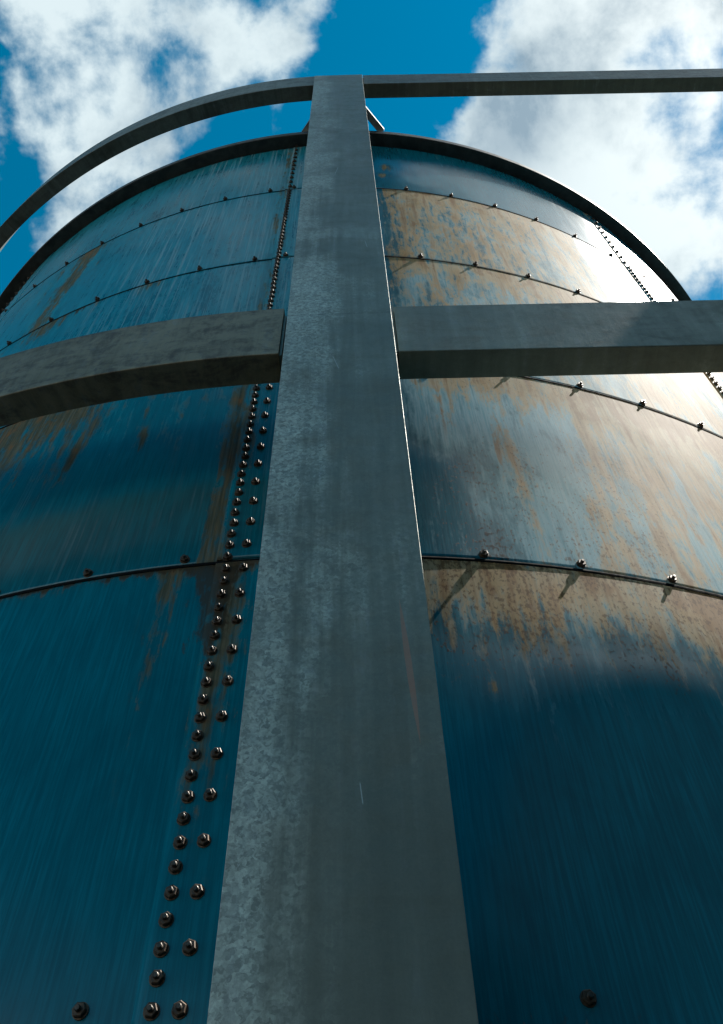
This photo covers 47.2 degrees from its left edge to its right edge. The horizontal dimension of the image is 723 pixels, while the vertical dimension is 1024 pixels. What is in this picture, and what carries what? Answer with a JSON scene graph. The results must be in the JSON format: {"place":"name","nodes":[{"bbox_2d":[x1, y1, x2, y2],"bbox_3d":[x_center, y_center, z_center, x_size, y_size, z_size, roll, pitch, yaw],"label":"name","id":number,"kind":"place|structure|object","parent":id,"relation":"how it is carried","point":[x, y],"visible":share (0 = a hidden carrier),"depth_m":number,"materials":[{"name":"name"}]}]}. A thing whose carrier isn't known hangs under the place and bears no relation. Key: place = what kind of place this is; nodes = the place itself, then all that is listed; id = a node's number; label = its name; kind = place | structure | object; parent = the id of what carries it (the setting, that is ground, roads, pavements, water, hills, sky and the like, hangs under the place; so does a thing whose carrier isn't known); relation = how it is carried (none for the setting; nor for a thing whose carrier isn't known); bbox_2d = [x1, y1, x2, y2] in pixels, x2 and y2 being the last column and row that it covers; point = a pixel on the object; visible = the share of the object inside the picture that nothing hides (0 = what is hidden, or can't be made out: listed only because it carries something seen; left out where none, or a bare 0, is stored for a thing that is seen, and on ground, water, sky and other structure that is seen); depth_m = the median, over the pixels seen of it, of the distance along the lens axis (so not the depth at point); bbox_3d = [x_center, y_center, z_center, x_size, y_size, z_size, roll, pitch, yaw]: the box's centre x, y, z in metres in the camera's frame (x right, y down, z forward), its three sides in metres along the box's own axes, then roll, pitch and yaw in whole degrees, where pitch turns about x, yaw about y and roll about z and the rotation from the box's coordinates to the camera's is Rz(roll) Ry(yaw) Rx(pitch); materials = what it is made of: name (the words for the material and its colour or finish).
{"place":"outdoors","nodes":[
{"label":"outdoors","id":0,"kind":"place"},
{"bbox_2d":[0,0,722,299],"label":"sky","id":1,"kind":"structure","parent":0,"point":[75,74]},
{"label":"ground","id":2,"kind":"structure","parent":0,"visible":0},
{"bbox_2d":[207,74,478,1023],"bbox_3d":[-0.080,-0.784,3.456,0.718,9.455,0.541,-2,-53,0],"label":"steel post","id":3,"kind":"object","parent":2,"relation":"on","point":[341,900],"visible":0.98,"depth_m":1.67,"materials":[{"name":"grey metal"}]},
{"bbox_2d":[0,309,286,426],"bbox_3d":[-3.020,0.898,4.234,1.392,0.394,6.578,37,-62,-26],"label":"curved beam","id":4,"kind":"structure","parent":3,"relation":"attached to","point":[200,352],"depth_m":3.04,"materials":[{"name":"metal"}]},
{"bbox_2d":[0,76,314,250],"bbox_3d":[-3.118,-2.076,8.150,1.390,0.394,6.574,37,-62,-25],"label":"curved beam","id":5,"kind":"structure","parent":3,"relation":"attached to","point":[290,90],"depth_m":7.08,"materials":[{"name":"metal"}]},
{"bbox_2d":[362,68,722,97],"bbox_3d":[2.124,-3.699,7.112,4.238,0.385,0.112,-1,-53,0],"label":"straight beam","id":6,"kind":"structure","parent":3,"relation":"attached to","point":[541,83],"depth_m":6.97,"materials":[{"name":"metal"}]},
{"bbox_2d":[391,300,722,378],"bbox_3d":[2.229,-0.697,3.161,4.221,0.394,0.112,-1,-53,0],"label":"straight beam","id":7,"kind":"structure","parent":3,"relation":"attached to","point":[551,339],"depth_m":3.02,"materials":[{"name":"metal"}]},
{"bbox_2d":[0,131,722,1023],"bbox_3d":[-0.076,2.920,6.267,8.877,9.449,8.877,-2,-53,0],"label":"storage tank","id":8,"kind":"object","parent":2,"relation":"on","point":[570,531],"visible":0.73,"depth_m":2.65,"materials":[{"name":"blue metal"}]}
]}

